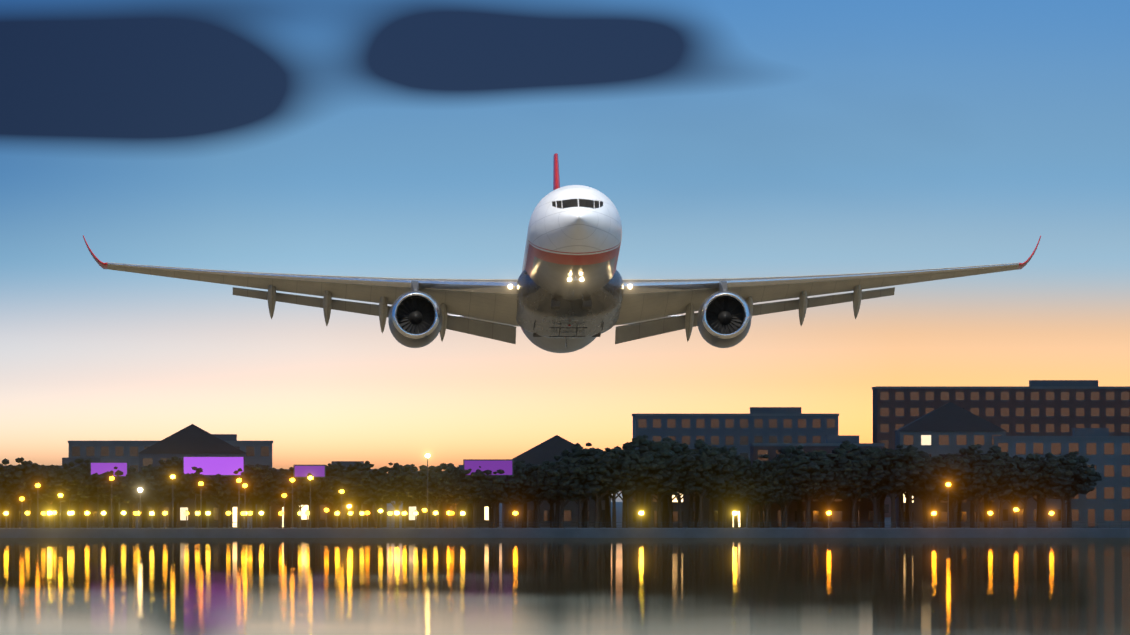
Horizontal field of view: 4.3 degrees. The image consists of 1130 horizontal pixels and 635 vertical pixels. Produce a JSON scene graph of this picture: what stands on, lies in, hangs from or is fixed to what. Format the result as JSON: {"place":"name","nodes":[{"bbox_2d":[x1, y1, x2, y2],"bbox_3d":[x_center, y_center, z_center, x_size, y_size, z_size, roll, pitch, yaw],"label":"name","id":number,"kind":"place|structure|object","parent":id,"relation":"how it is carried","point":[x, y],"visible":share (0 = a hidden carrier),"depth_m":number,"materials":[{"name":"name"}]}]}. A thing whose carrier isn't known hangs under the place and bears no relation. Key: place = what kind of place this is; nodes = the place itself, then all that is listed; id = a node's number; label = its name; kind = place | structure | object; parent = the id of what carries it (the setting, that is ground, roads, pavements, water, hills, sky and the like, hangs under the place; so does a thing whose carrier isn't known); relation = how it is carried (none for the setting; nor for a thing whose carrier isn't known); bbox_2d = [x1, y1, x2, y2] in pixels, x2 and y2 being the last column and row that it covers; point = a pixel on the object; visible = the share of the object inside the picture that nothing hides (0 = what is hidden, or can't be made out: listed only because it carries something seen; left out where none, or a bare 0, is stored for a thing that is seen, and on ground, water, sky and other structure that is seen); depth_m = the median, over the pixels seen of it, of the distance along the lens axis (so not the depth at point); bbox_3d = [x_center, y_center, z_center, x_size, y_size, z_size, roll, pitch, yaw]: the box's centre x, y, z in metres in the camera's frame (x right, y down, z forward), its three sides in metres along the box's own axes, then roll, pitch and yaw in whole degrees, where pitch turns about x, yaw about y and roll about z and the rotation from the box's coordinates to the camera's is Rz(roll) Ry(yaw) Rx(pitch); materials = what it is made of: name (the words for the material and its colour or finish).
{"place":"outdoors","nodes":[
{"label":"outdoors","id":0,"kind":"place"},
{"bbox_2d":[83,153,1040,352],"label":"airliner","id":1,"kind":"object","parent":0,"point":[569,289],"visible":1,"depth_m":916.39,"materials":[{"name":"grey metal"}]},
{"bbox_2d":[0,538,1129,634],"bbox_3d":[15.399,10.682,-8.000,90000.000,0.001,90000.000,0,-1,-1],"label":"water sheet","id":2,"kind":"object","parent":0,"point":[564,586],"depth_m":1423.94,"materials":[{"name":"grey liquid"}]},
{"bbox_2d":[0,491,1129,537],"bbox_3d":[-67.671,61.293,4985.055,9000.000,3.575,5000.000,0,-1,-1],"label":"riverbank","id":3,"kind":"structure","parent":0,"point":[887,531],"depth_m":2486.29,"materials":[{"name":"concrete"}]},
{"bbox_2d":[0,464,15,491],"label":"tree","id":4,"kind":"object","parent":3,"relation":"on","point":[5,474],"visible":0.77,"depth_m":2520.35,"materials":[{"name":"green plant"}]},
{"bbox_2d":[0,473,34,527],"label":"tree","id":5,"kind":"object","parent":3,"relation":"on","point":[10,498],"visible":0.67,"depth_m":2519.26,"materials":[{"name":"green plant"}]},
{"bbox_2d":[0,457,44,527],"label":"tree","id":6,"kind":"object","parent":3,"relation":"on","point":[25,464],"visible":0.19,"depth_m":2528.61,"materials":[{"name":"green plant"}]},
{"bbox_2d":[5,463,57,527],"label":"tree","id":7,"kind":"object","parent":3,"relation":"on","point":[29,494],"visible":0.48,"depth_m":2519.49,"materials":[{"name":"green plant"}]},
{"bbox_2d":[22,465,73,527],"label":"tree","id":8,"kind":"object","parent":3,"relation":"on","point":[57,487],"visible":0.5,"depth_m":2519.43,"materials":[{"name":"green plant"}]},
{"bbox_2d":[0,458,128,526],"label":"building","id":9,"kind":"structure","parent":3,"relation":"on","point":[45,507],"depth_m":2548.61,"materials":[{"name":"concrete"}]},
{"bbox_2d":[44,468,95,527],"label":"tree","id":10,"kind":"object","parent":3,"relation":"on","point":[79,479],"visible":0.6,"depth_m":2520.10,"materials":[{"name":"green plant"}]},
{"bbox_2d":[62,458,95,527],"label":"tree","id":11,"kind":"object","parent":3,"relation":"on","point":[77,460],"visible":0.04,"depth_m":2538.29,"materials":[{"name":"green plant"}]},
{"bbox_2d":[69,463,103,527],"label":"tree","id":12,"kind":"object","parent":3,"relation":"on","point":[86,484],"visible":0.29,"depth_m":2522.14,"materials":[{"name":"green plant"}]},
{"bbox_2d":[89,466,129,527],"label":"tree","id":13,"kind":"object","parent":3,"relation":"on","point":[104,487],"visible":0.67,"depth_m":2519.80,"materials":[{"name":"green plant"}]},
{"bbox_2d":[108,472,162,527],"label":"tree","id":14,"kind":"object","parent":3,"relation":"on","point":[133,484],"visible":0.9,"depth_m":2519.46,"materials":[{"name":"green plant"}]},
{"bbox_2d":[137,466,170,527],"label":"tree","id":15,"kind":"object","parent":3,"relation":"on","point":[146,469],"visible":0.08,"depth_m":2527.63,"materials":[{"name":"green plant"}]},
{"bbox_2d":[141,476,181,527],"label":"tree","id":16,"kind":"object","parent":3,"relation":"on","point":[158,499],"visible":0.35,"depth_m":2522.29,"materials":[{"name":"green plant"}]},
{"bbox_2d":[142,456,182,527],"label":"tree","id":17,"kind":"object","parent":3,"relation":"on","point":[162,462],"visible":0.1,"depth_m":2535.65,"materials":[{"name":"green plant"}]},
{"bbox_2d":[68,434,272,516],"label":"building","id":18,"kind":"structure","parent":3,"relation":"on","point":[258,452],"depth_m":3110.75,"materials":[{"name":"concrete"}]},
{"bbox_2d":[152,460,197,527],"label":"tree","id":19,"kind":"object","parent":3,"relation":"on","point":[175,463],"visible":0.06,"depth_m":2529.71,"materials":[{"name":"green plant"}]},
{"bbox_2d":[155,468,197,527],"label":"tree","id":20,"kind":"object","parent":3,"relation":"on","point":[167,481],"visible":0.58,"depth_m":2522.25,"materials":[{"name":"green plant"}]},
{"bbox_2d":[138,424,246,526],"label":"building","id":21,"kind":"structure","parent":3,"relation":"on","point":[192,440],"depth_m":2552.55,"materials":[{"name":"grey"}]},
{"bbox_2d":[173,467,223,527],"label":"tree","id":22,"kind":"object","parent":3,"relation":"on","point":[197,479],"visible":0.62,"depth_m":2520.98,"materials":[{"name":"green plant"}]},
{"bbox_2d":[196,474,237,527],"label":"tree","id":23,"kind":"object","parent":3,"relation":"on","point":[227,492],"visible":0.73,"depth_m":2520.57,"materials":[{"name":"green plant"}]},
{"bbox_2d":[218,468,259,527],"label":"tree","id":24,"kind":"object","parent":3,"relation":"on","point":[242,494],"visible":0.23,"depth_m":2521.97,"materials":[{"name":"green plant"}]},
{"bbox_2d":[230,464,296,527],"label":"tree","id":25,"kind":"object","parent":3,"relation":"on","point":[266,478],"visible":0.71,"depth_m":2519.94,"materials":[{"name":"green plant"}]},
{"bbox_2d":[256,475,308,527],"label":"tree","id":26,"kind":"object","parent":3,"relation":"on","point":[286,489],"visible":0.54,"depth_m":2519.90,"materials":[{"name":"green plant"}]},
{"bbox_2d":[281,477,316,527],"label":"tree","id":27,"kind":"object","parent":3,"relation":"on","point":[303,500],"visible":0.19,"depth_m":2523.45,"materials":[{"name":"green plant"}]},
{"bbox_2d":[295,473,337,527],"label":"tree","id":28,"kind":"object","parent":3,"relation":"on","point":[304,484],"visible":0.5,"depth_m":2521.20,"materials":[{"name":"green plant"}]},
{"bbox_2d":[257,461,386,526],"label":"building","id":29,"kind":"structure","parent":3,"relation":"on","point":[274,510],"depth_m":2551.53,"materials":[{"name":"brick"}]},
{"bbox_2d":[306,476,362,527],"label":"tree","id":30,"kind":"object","parent":3,"relation":"on","point":[345,499],"visible":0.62,"depth_m":2519.81,"materials":[{"name":"green plant"}]},
{"bbox_2d":[314,462,356,527],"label":"tree","id":31,"kind":"object","parent":3,"relation":"on","point":[339,467],"visible":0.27,"depth_m":2528.03,"materials":[{"name":"green plant"}]},
{"bbox_2d":[328,469,377,527],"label":"tree","id":32,"kind":"object","parent":3,"relation":"on","point":[359,482],"visible":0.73,"depth_m":2521.11,"materials":[{"name":"green plant"}]},
{"bbox_2d":[334,461,383,527],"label":"tree","id":33,"kind":"object","parent":3,"relation":"on","point":[365,467],"visible":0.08,"depth_m":2529.68,"materials":[{"name":"green plant"}]},
{"bbox_2d":[356,476,399,527],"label":"tree","id":34,"kind":"object","parent":3,"relation":"on","point":[372,495],"visible":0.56,"depth_m":2521.41,"materials":[{"name":"green plant"}]},
{"bbox_2d":[368,470,418,527],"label":"tree","id":35,"kind":"object","parent":3,"relation":"on","point":[388,479],"visible":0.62,"depth_m":2521.11,"materials":[{"name":"green plant"}]},
{"bbox_2d":[387,464,442,527],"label":"tree","id":36,"kind":"object","parent":3,"relation":"on","point":[410,479],"visible":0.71,"depth_m":2521.09,"materials":[{"name":"green plant"}]},
{"bbox_2d":[413,471,458,527],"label":"tree","id":37,"kind":"object","parent":3,"relation":"on","point":[435,495],"visible":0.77,"depth_m":2520.59,"materials":[{"name":"green plant"}]},
{"bbox_2d":[428,463,461,527],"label":"tree","id":38,"kind":"object","parent":3,"relation":"on","point":[449,467],"visible":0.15,"depth_m":2530.54,"materials":[{"name":"green plant"}]},
{"bbox_2d":[405,465,498,526],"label":"building","id":39,"kind":"structure","parent":3,"relation":"on","point":[482,510],"depth_m":2547.14,"materials":[{"name":"stone"}]},
{"bbox_2d":[433,475,473,527],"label":"tree","id":40,"kind":"object","parent":3,"relation":"on","point":[459,489],"visible":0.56,"depth_m":2521.00,"materials":[{"name":"green plant"}]},
{"bbox_2d":[447,466,502,527],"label":"tree","id":41,"kind":"object","parent":3,"relation":"on","point":[474,479],"visible":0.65,"depth_m":2520.50,"materials":[{"name":"green plant"}]},
{"bbox_2d":[464,469,523,527],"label":"tree","id":42,"kind":"object","parent":3,"relation":"on","point":[510,483],"visible":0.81,"depth_m":2520.24,"materials":[{"name":"green plant"}]},
{"bbox_2d":[491,477,541,527],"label":"tree","id":43,"kind":"object","parent":3,"relation":"on","point":[514,499],"visible":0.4,"depth_m":2523.53,"materials":[{"name":"green plant"}]},
{"bbox_2d":[4,453,1053,527],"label":"street lights","id":44,"kind":"object","parent":3,"relation":"on","point":[221,465],"visible":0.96,"depth_m":2521.69,"materials":[{"name":"yellow"}]},
{"bbox_2d":[512,465,557,527],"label":"tree","id":45,"kind":"object","parent":3,"relation":"on","point":[536,475],"visible":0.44,"depth_m":2523.23,"materials":[{"name":"green plant"}]},
{"bbox_2d":[532,461,567,527],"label":"tree","id":46,"kind":"object","parent":3,"relation":"on","point":[553,464],"visible":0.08,"depth_m":2530.38,"materials":[{"name":"green plant"}]},
{"bbox_2d":[527,469,584,527],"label":"tree","id":47,"kind":"object","parent":3,"relation":"on","point":[549,491],"visible":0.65,"depth_m":2520.78,"materials":[{"name":"green plant"}]},
{"bbox_2d":[503,435,610,526],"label":"building","id":48,"kind":"structure","parent":3,"relation":"on","point":[548,449],"depth_m":2555.14,"materials":[{"name":"concrete"}]},
{"bbox_2d":[546,457,614,527],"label":"tree","id":49,"kind":"object","parent":3,"relation":"on","point":[562,475],"visible":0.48,"depth_m":2520.46,"materials":[{"name":"green plant"}]},
{"bbox_2d":[553,442,607,527],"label":"tree","id":50,"kind":"object","parent":3,"relation":"on","point":[577,449],"visible":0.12,"depth_m":2536.75,"materials":[{"name":"green plant"}]},
{"bbox_2d":[567,455,634,527],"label":"tree","id":51,"kind":"object","parent":3,"relation":"on","point":[608,478],"visible":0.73,"depth_m":2520.01,"materials":[{"name":"green plant"}]},
{"bbox_2d":[583,446,622,527],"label":"tree","id":52,"kind":"object","parent":3,"relation":"on","point":[607,508],"depth_m":2538.47,"materials":[{"name":"green plant"}]},
{"bbox_2d":[580,448,649,527],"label":"tree","id":53,"kind":"object","parent":3,"relation":"on","point":[605,463],"visible":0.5,"depth_m":2521.74,"materials":[{"name":"green plant"}]},
{"bbox_2d":[606,448,650,527],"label":"tree","id":54,"kind":"object","parent":3,"relation":"on","point":[624,508],"depth_m":2529.97,"materials":[{"name":"green plant"}]},
{"bbox_2d":[610,451,658,527],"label":"tree","id":55,"kind":"object","parent":3,"relation":"on","point":[641,476],"visible":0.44,"depth_m":2522.87,"materials":[{"name":"green plant"}]},
{"bbox_2d":[617,435,682,527],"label":"tree","id":56,"kind":"object","parent":3,"relation":"on","point":[643,443],"visible":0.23,"depth_m":2530.97,"materials":[{"name":"green plant"}]},
{"bbox_2d":[623,437,689,527],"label":"tree","id":57,"kind":"object","parent":3,"relation":"on","point":[665,501],"visible":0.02,"depth_m":2538.59,"materials":[{"name":"green plant"}]},
{"bbox_2d":[631,451,686,527],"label":"tree","id":58,"kind":"object","parent":3,"relation":"on","point":[658,465],"visible":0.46,"depth_m":2522.13,"materials":[{"name":"green plant"}]},
{"bbox_2d":[636,446,682,527],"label":"tree","id":59,"kind":"object","parent":3,"relation":"on","point":[670,507],"visible":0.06,"depth_m":2530.55,"materials":[{"name":"green plant"}]},
{"bbox_2d":[650,457,717,527],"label":"tree","id":60,"kind":"object","parent":3,"relation":"on","point":[674,479],"visible":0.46,"depth_m":2521.46,"materials":[{"name":"green plant"}]},
{"bbox_2d":[627,490,745,526],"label":"building","id":61,"kind":"structure","parent":3,"relation":"on","point":[632,506],"depth_m":2555.20,"materials":[{"name":"grey"}]},
{"bbox_2d":[681,439,720,527],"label":"tree","id":62,"kind":"object","parent":3,"relation":"on","point":[698,443],"visible":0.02,"depth_m":2537.78,"materials":[{"name":"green plant"}]},
{"bbox_2d":[675,449,726,527],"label":"tree","id":63,"kind":"object","parent":3,"relation":"on","point":[691,501],"visible":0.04,"depth_m":2529.60,"materials":[{"name":"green plant"}]},
{"bbox_2d":[669,446,738,527],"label":"tree","id":64,"kind":"object","parent":3,"relation":"on","point":[696,464],"visible":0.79,"depth_m":2521.14,"materials":[{"name":"green plant"}]},
{"bbox_2d":[695,444,749,527],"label":"tree","id":65,"kind":"object","parent":3,"relation":"on","point":[730,454],"visible":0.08,"depth_m":2529.44,"materials":[{"name":"green plant"}]},
{"bbox_2d":[700,470,754,527],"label":"tree","id":66,"kind":"object","parent":3,"relation":"on","point":[714,487],"visible":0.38,"depth_m":2524.24,"materials":[{"name":"green plant"}]},
{"bbox_2d":[706,446,750,527],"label":"tree","id":67,"kind":"object","parent":3,"relation":"on","point":[723,449],"visible":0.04,"depth_m":2539.28,"materials":[{"name":"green plant"}]},
{"bbox_2d":[632,407,838,516],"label":"building","id":68,"kind":"structure","parent":3,"relation":"on","point":[740,432],"depth_m":3112.87,"materials":[{"name":"grey"}]},
{"bbox_2d":[726,477,769,527],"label":"tree","id":69,"kind":"object","parent":3,"relation":"on","point":[749,491],"visible":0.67,"depth_m":2522.36,"materials":[{"name":"green plant"}]},
{"bbox_2d":[734,460,781,527],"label":"tree","id":70,"kind":"object","parent":3,"relation":"on","point":[759,471],"visible":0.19,"depth_m":2529.41,"materials":[{"name":"green plant"}]},
{"bbox_2d":[747,475,790,527],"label":"tree","id":71,"kind":"object","parent":3,"relation":"on","point":[775,498],"visible":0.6,"depth_m":2522.15,"materials":[{"name":"green plant"}]},
{"bbox_2d":[761,471,810,527],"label":"tree","id":72,"kind":"object","parent":3,"relation":"on","point":[790,488],"visible":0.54,"depth_m":2522.62,"materials":[{"name":"green plant"}]},
{"bbox_2d":[756,445,833,527],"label":"tree","id":73,"kind":"object","parent":3,"relation":"on","point":[781,457],"visible":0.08,"depth_m":2537.69,"materials":[{"name":"green plant"}]},
{"bbox_2d":[777,452,825,527],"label":"tree","id":74,"kind":"object","parent":3,"relation":"on","point":[785,466],"visible":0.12,"depth_m":2528.35,"materials":[{"name":"green plant"}]},
{"bbox_2d":[772,456,843,527],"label":"tree","id":75,"kind":"object","parent":3,"relation":"on","point":[803,466],"visible":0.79,"depth_m":2522.21,"materials":[{"name":"green plant"}]},
{"bbox_2d":[749,435,884,526],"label":"building","id":76,"kind":"structure","parent":3,"relation":"on","point":[840,510],"depth_m":2548.48,"materials":[{"name":"brick"}]},
{"bbox_2d":[797,465,854,527],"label":"tree","id":77,"kind":"object","parent":3,"relation":"on","point":[835,486],"visible":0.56,"depth_m":2522.86,"materials":[{"name":"green plant"}]},
{"bbox_2d":[810,448,864,527],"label":"tree","id":78,"kind":"object","parent":3,"relation":"on","point":[841,460],"visible":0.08,"depth_m":2529.85,"materials":[{"name":"green plant"}]},
{"bbox_2d":[832,464,877,527],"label":"tree","id":79,"kind":"object","parent":3,"relation":"on","point":[848,481],"visible":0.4,"depth_m":2521.78,"materials":[{"name":"green plant"}]},
{"bbox_2d":[826,440,883,527],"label":"tree","id":80,"kind":"object","parent":3,"relation":"on","point":[846,445],"visible":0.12,"depth_m":2537.85,"materials":[{"name":"green plant"}]},
{"bbox_2d":[844,458,913,527],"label":"tree","id":81,"kind":"object","parent":3,"relation":"on","point":[872,481],"visible":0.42,"depth_m":2521.24,"materials":[{"name":"green plant"}]},
{"bbox_2d":[851,448,934,527],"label":"tree","id":82,"kind":"object","parent":3,"relation":"on","point":[902,474],"visible":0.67,"depth_m":2521.05,"materials":[{"name":"green plant"}]},
{"bbox_2d":[882,444,930,527],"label":"tree","id":83,"kind":"object","parent":3,"relation":"on","point":[922,454],"visible":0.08,"depth_m":2531.49,"materials":[{"name":"green plant"}]},
{"bbox_2d":[882,450,934,527],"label":"tree","id":84,"kind":"object","parent":3,"relation":"on","point":[896,464],"visible":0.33,"depth_m":2523.07,"materials":[{"name":"green plant"}]},
{"bbox_2d":[905,455,975,527],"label":"tree","id":85,"kind":"object","parent":3,"relation":"on","point":[950,472],"visible":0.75,"depth_m":2521.56,"materials":[{"name":"green plant"}]},
{"bbox_2d":[894,402,1005,526],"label":"building","id":86,"kind":"structure","parent":3,"relation":"on","point":[945,429],"depth_m":2555.72,"materials":[{"name":"stone"}]},
{"bbox_2d":[928,453,976,527],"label":"tree","id":87,"kind":"object","parent":3,"relation":"on","point":[956,458],"visible":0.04,"depth_m":2529.73,"materials":[{"name":"green plant"}]},
{"bbox_2d":[935,470,970,527],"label":"tree","id":88,"kind":"object","parent":3,"relation":"on","point":[959,495],"visible":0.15,"depth_m":2525.86,"materials":[{"name":"green plant"}]},
{"bbox_2d":[953,455,991,527],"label":"tree","id":89,"kind":"object","parent":3,"relation":"on","point":[973,459],"visible":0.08,"depth_m":2531.82,"materials":[{"name":"green plant"}]},
{"bbox_2d":[956,467,999,527],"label":"tree","id":90,"kind":"object","parent":3,"relation":"on","point":[980,486],"visible":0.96,"depth_m":2521.63,"materials":[{"name":"green plant"}]},
{"bbox_2d":[944,444,1019,527],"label":"tree","id":91,"kind":"object","parent":3,"relation":"on","point":[970,451],"visible":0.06,"depth_m":2540.68,"materials":[{"name":"green plant"}]},
{"bbox_2d":[967,450,1021,527],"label":"tree","id":92,"kind":"object","parent":3,"relation":"on","point":[988,458],"visible":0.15,"depth_m":2531.81,"materials":[{"name":"green plant"}]},
{"bbox_2d":[872,380,1129,516],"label":"building","id":93,"kind":"structure","parent":3,"relation":"on","point":[1049,407],"depth_m":3113.87,"materials":[{"name":"brick"}]},
{"bbox_2d":[975,459,1032,527],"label":"tree","id":94,"kind":"object","parent":3,"relation":"on","point":[999,472],"visible":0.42,"depth_m":2522.86,"materials":[{"name":"green plant"}]},
{"bbox_2d":[997,462,1051,527],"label":"tree","id":95,"kind":"object","parent":3,"relation":"on","point":[1032,481],"visible":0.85,"depth_m":2522.88,"materials":[{"name":"green plant"}]},
{"bbox_2d":[1014,452,1077,527],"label":"tree","id":96,"kind":"object","parent":3,"relation":"on","point":[1030,456],"visible":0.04,"depth_m":2532.46,"materials":[{"name":"green plant"}]},
{"bbox_2d":[1019,459,1073,527],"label":"tree","id":97,"kind":"object","parent":3,"relation":"on","point":[1049,465],"visible":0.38,"depth_m":2525.25,"materials":[{"name":"green plant"}]},
{"bbox_2d":[993,428,1129,526],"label":"building","id":98,"kind":"structure","parent":3,"relation":"on","point":[1107,499],"depth_m":2555.14,"materials":[{"name":"concrete"}]},
{"bbox_2d":[1032,457,1095,527],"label":"tree","id":99,"kind":"object","parent":3,"relation":"on","point":[1058,488],"visible":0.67,"depth_m":2524.66,"materials":[{"name":"green plant"}]},
{"bbox_2d":[1046,456,1095,500],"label":"tree","id":100,"kind":"object","parent":3,"relation":"on","point":[1062,459],"visible":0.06,"depth_m":2529.42,"materials":[{"name":"green plant"}]},
{"bbox_2d":[1046,451,1101,527],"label":"tree","id":101,"kind":"object","parent":3,"relation":"on","point":[1083,460],"visible":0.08,"depth_m":2538.80,"materials":[{"name":"green plant"}]},
{"bbox_2d":[0,0,1129,472],"label":"sky","id":102,"kind":"structure","parent":0,"point":[359,138],"materials":[{"name":"blue"}]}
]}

